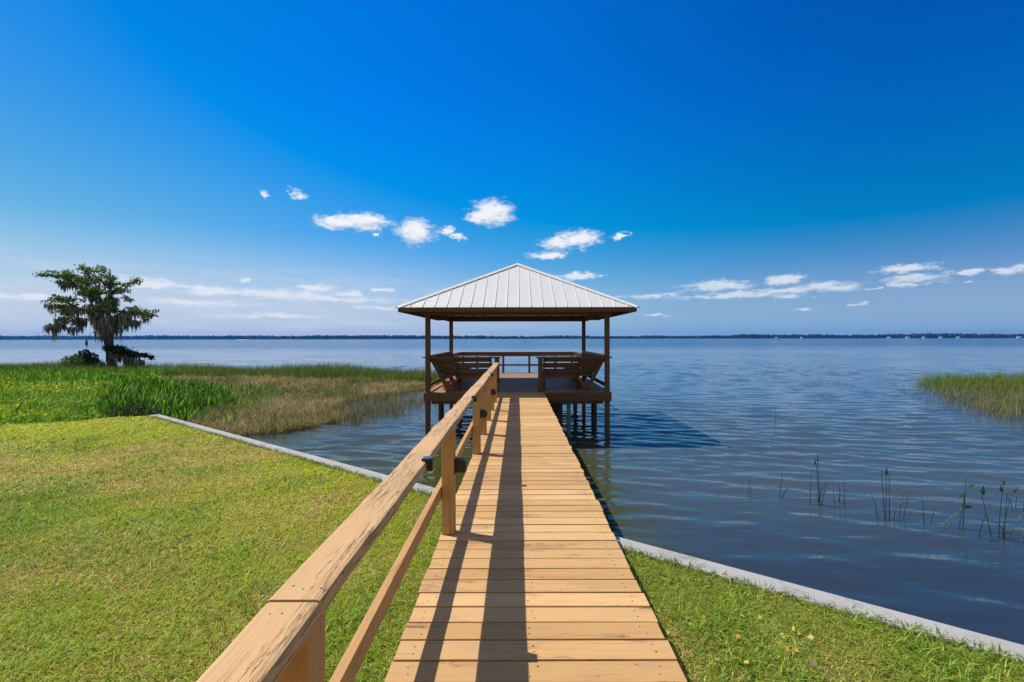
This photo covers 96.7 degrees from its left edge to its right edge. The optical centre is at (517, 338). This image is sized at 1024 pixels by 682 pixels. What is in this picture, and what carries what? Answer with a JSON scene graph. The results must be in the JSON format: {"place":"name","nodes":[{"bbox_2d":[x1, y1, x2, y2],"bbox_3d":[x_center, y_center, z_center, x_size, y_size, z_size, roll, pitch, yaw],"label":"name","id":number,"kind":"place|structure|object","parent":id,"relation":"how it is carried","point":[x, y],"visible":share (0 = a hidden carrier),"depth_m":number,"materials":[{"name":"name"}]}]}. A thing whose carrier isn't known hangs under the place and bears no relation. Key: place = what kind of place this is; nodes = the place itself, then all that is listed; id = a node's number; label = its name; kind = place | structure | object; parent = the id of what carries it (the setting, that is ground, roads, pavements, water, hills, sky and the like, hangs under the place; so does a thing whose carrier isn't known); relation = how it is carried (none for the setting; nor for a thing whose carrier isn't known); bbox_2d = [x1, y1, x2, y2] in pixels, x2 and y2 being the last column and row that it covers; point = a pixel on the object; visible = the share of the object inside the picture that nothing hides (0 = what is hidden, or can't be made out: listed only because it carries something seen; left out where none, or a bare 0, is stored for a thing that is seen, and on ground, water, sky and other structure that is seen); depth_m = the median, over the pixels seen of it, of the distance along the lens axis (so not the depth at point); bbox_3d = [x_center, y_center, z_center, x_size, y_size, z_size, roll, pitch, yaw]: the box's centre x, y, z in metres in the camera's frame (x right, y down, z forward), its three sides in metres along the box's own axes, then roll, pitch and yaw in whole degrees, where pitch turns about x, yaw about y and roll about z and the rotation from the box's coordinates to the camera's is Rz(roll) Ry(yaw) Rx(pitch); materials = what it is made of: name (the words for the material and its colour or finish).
{"place":"outdoors","nodes":[
{"label":"outdoors","id":0,"kind":"place"},
{"bbox_2d":[23,338,774,339],"bbox_3d":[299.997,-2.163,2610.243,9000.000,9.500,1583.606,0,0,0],"label":"shore","id":1,"kind":"structure","parent":0,"point":[549,338],"depth_m":2427.28,"materials":[{"name":"green plant"}]},
{"bbox_2d":[0,333,1023,339],"bbox_3d":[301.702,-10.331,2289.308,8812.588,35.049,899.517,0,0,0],"label":"trees","id":2,"kind":"object","parent":1,"relation":"on","point":[912,335],"visible":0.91,"depth_m":2411.04,"materials":[{"name":"green plant"}]},
{"bbox_2d":[0,338,1023,644],"bbox_3d":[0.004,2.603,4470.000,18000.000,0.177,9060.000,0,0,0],"label":"water","id":3,"kind":"structure","parent":0,"point":[692,446],"depth_m":10.78,"materials":[{"name":"blue liquid"}]},
{"bbox_2d":[32,263,160,366],"bbox_3d":[-31.335,-1.352,33.864,8.548,8.373,4.050,0,0,0],"label":"cypress tree","id":4,"kind":"object","parent":3,"relation":"on","point":[107,326],"visible":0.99,"depth_m":33.58,"materials":[{"name":"green plant"}]},
{"bbox_2d":[101,343,154,367],"bbox_3d":[-28.728,1.513,33.565,3.644,2.352,1.518,0,0,0],"label":"shrub","id":5,"kind":"object","parent":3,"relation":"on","point":[126,355],"visible":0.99,"depth_m":33.36,"materials":[{"name":"green plant"}]},
{"bbox_2d":[0,360,447,381],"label":"reeds","id":6,"kind":"object","parent":3,"relation":"on","point":[327,370],"visible":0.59,"depth_m":28.93,"materials":[{"name":"green plant"}]},
{"bbox_2d":[292,382,438,425],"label":"water reeds","id":7,"kind":"object","parent":3,"relation":"on","point":[358,412],"visible":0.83,"depth_m":16.17,"materials":[{"name":"green plant"}]},
{"bbox_2d":[394,263,639,435],"bbox_3d":[0.001,0.408,15.446,6.303,5.606,7.844,0,0,0],"label":"gazebo","id":8,"kind":"object","parent":3,"relation":"in","point":[517,292],"visible":0.69,"depth_m":12.33,"materials":[{"name":"brown wood"}]},
{"bbox_2d":[431,351,470,391],"bbox_3d":[-2.027,0.966,14.255,0.794,1.026,3.749,0,0,0],"label":"bench","id":9,"kind":"object","parent":8,"relation":"on","point":[443,376],"visible":0.56,"depth_m":12.46,"materials":[{"name":"brown wood"}]},
{"bbox_2d":[434,355,492,389],"bbox_3d":[-1.494,0.965,12.731,1.649,1.026,0.794,0,0,0],"label":"bench","id":10,"kind":"object","parent":8,"relation":"on","point":[469,373],"visible":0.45,"depth_m":12.53,"materials":[{"name":"brown wood"}]},
{"bbox_2d":[542,355,600,389],"bbox_3d":[1.502,0.960,12.731,1.640,1.026,0.794,0,0,0],"label":"bench","id":11,"kind":"object","parent":8,"relation":"on","point":[560,373],"visible":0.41,"depth_m":12.54,"materials":[{"name":"brown wood"}]},
{"bbox_2d":[564,351,603,390],"bbox_3d":[2.031,0.959,14.264,0.794,1.026,3.749,0,0,0],"label":"bench","id":12,"kind":"object","parent":8,"relation":"on","point":[591,375],"visible":0.52,"depth_m":12.48,"materials":[{"name":"brown wood"}]},
{"bbox_2d":[384,393,686,681],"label":"boardwalk","id":13,"kind":"structure","parent":3,"relation":"in","point":[528,576],"depth_m":2.67,"materials":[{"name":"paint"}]},
{"bbox_2d":[196,363,498,681],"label":"wooden railing","id":14,"kind":"object","parent":13,"relation":"on","point":[280,637],"visible":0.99,"depth_m":1.36,"materials":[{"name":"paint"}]},
{"bbox_2d":[421,456,433,472],"bbox_3d":[-0.445,0.627,2.260,0.056,0.075,0.052,0,0,0],"label":"solar light","id":15,"kind":"object","parent":14,"relation":"attached to","point":[430,463],"visible":1,"depth_m":2.24,"materials":[{"name":"black plastic"}]},
{"bbox_2d":[454,457,466,473],"bbox_3d":[-0.423,0.951,3.406,0.090,0.110,0.090,0,0,0],"label":"step light","id":16,"kind":"object","parent":14,"relation":"attached to","point":[460,465],"visible":1,"depth_m":3.37,"materials":[{"name":"black plastic"}]},
{"bbox_2d":[480,409,487,418],"bbox_3d":[-0.423,0.951,5.746,0.090,0.110,0.090,0,0,0],"label":"step light","id":17,"kind":"object","parent":14,"relation":"attached to","point":[483,413],"visible":1,"depth_m":5.71,"materials":[{"name":"black plastic"}]},
{"bbox_2d":[779,477,790,498],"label":"reed clump","id":18,"kind":"object","parent":3,"relation":"in","point":[784,491],"visible":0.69,"depth_m":7.38,"materials":[{"name":"green plant"}]},
{"bbox_2d":[810,456,827,504],"bbox_3d":[4.709,2.297,7.099,0.263,0.912,0.062,0,0,12],"label":"reed clump","id":19,"kind":"object","parent":3,"relation":"in","point":[819,496],"visible":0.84,"depth_m":7.10,"materials":[{"name":"green plant"}]},
{"bbox_2d":[833,486,844,505],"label":"reed clump","id":20,"kind":"object","parent":3,"relation":"in","point":[839,496],"visible":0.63,"depth_m":7.15,"materials":[{"name":"green plant"}]},
{"bbox_2d":[871,468,908,520],"bbox_3d":[5.383,2.296,6.559,0.564,0.911,0.067,0,0,-4],"label":"reed clump","id":21,"kind":"object","parent":3,"relation":"in","point":[886,471],"visible":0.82,"depth_m":6.54,"materials":[{"name":"green plant"}]},
{"bbox_2d":[923,497,942,522],"bbox_3d":[5.867,2.486,6.429,0.316,0.530,0.026,0,0,-5],"label":"reed clump","id":22,"kind":"object","parent":3,"relation":"in","point":[933,512],"visible":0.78,"depth_m":6.43,"materials":[{"name":"green plant"}]},
{"bbox_2d":[893,381,1023,430],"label":"straggling reeds","id":23,"kind":"object","parent":3,"relation":"on","point":[946,403],"visible":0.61,"depth_m":18.28,"materials":[{"name":"green plant"}]},
{"bbox_2d":[943,484,974,528],"bbox_3d":[5.991,2.326,6.216,0.491,0.853,0.074,0,0,0],"label":"reed clump","id":24,"kind":"object","parent":3,"relation":"in","point":[964,494],"visible":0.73,"depth_m":6.20,"materials":[{"name":"green plant"}]},
{"bbox_2d":[912,370,1023,420],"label":"lake reeds","id":25,"kind":"object","parent":3,"relation":"on","point":[993,383],"visible":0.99,"depth_m":20.93,"materials":[{"name":"green plant"}]},
{"bbox_2d":[961,478,1023,538],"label":"reed clump","id":26,"kind":"object","parent":3,"relation":"in","point":[1001,490],"visible":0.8,"depth_m":5.92,"materials":[{"name":"green plant"}]},
{"bbox_2d":[0,416,1023,681],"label":"lawn","id":27,"kind":"structure","parent":0,"point":[356,582],"depth_m":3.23,"materials":[{"name":"green plant"}]},
{"bbox_2d":[0,448,923,679],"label":"fallen leaves","id":28,"kind":"object","parent":27,"relation":"on","point":[810,636],"visible":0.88,"depth_m":2.65,"materials":[{"name":"brown plant"}]},
{"bbox_2d":[150,414,1023,663],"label":"seawall","id":29,"kind":"object","parent":27,"relation":"on","point":[820,597],"visible":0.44,"depth_m":3.04,"materials":[{"name":"concrete"}]},
{"bbox_2d":[0,0,1023,336],"label":"sky","id":30,"kind":"structure","parent":0,"point":[263,167],"materials":[{"name":"blue"}]},
{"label":"marsh ground","id":31,"kind":"structure","parent":0,"visible":0},
{"bbox_2d":[57,352,94,366],"bbox_3d":[-32.422,1.787,33.430,2.775,1.688,1.342,0,0,0],"label":"shrub","id":32,"kind":"object","parent":31,"relation":"on","point":[73,360],"visible":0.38,"depth_m":33.17,"materials":[{"name":"green plant"}]},
{"bbox_2d":[0,373,161,425],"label":"bank grass","id":33,"kind":"structure","parent":31,"relation":"on","point":[57,398],"depth_m":14.34,"materials":[{"name":"green plant"}]},
{"bbox_2d":[78,349,104,366],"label":"shrub","id":34,"kind":"object","parent":31,"relation":"on","point":[88,356],"visible":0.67,"depth_m":33.13,"materials":[{"name":"green plant"}]},
{"bbox_2d":[0,365,191,382],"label":"broadleaf marsh","id":35,"kind":"structure","parent":31,"relation":"on","point":[21,374],"depth_m":26.08,"materials":[{"name":"green plant"}]},
{"bbox_2d":[99,401,157,418],"bbox_3d":[-10.324,2.122,12.044,1.456,0.909,0.851,0,0,0],"label":"shrub","id":36,"kind":"object","parent":31,"relation":"on","point":[139,410],"visible":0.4,"depth_m":12.00,"materials":[{"name":"green plant"}]},
{"bbox_2d":[0,377,283,424],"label":"stray pickerelweed","id":37,"kind":"object","parent":31,"relation":"on","point":[207,380],"visible":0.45,"depth_m":16.82,"materials":[{"name":"green plant"}]},
{"bbox_2d":[92,375,239,421],"bbox_3d":[-14.073,2.064,18.401,4.179,1.182,19.405,0,0,-40],"label":"pickerelweed","id":38,"kind":"object","parent":31,"relation":"on","point":[175,399],"visible":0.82,"depth_m":15.71,"materials":[{"name":"green plant"}]},
{"bbox_2d":[46,372,440,434],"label":"dry marsh grass","id":39,"kind":"structure","parent":31,"relation":"on","point":[296,399],"depth_m":18.22,"materials":[{"name":"plant"}]}
]}

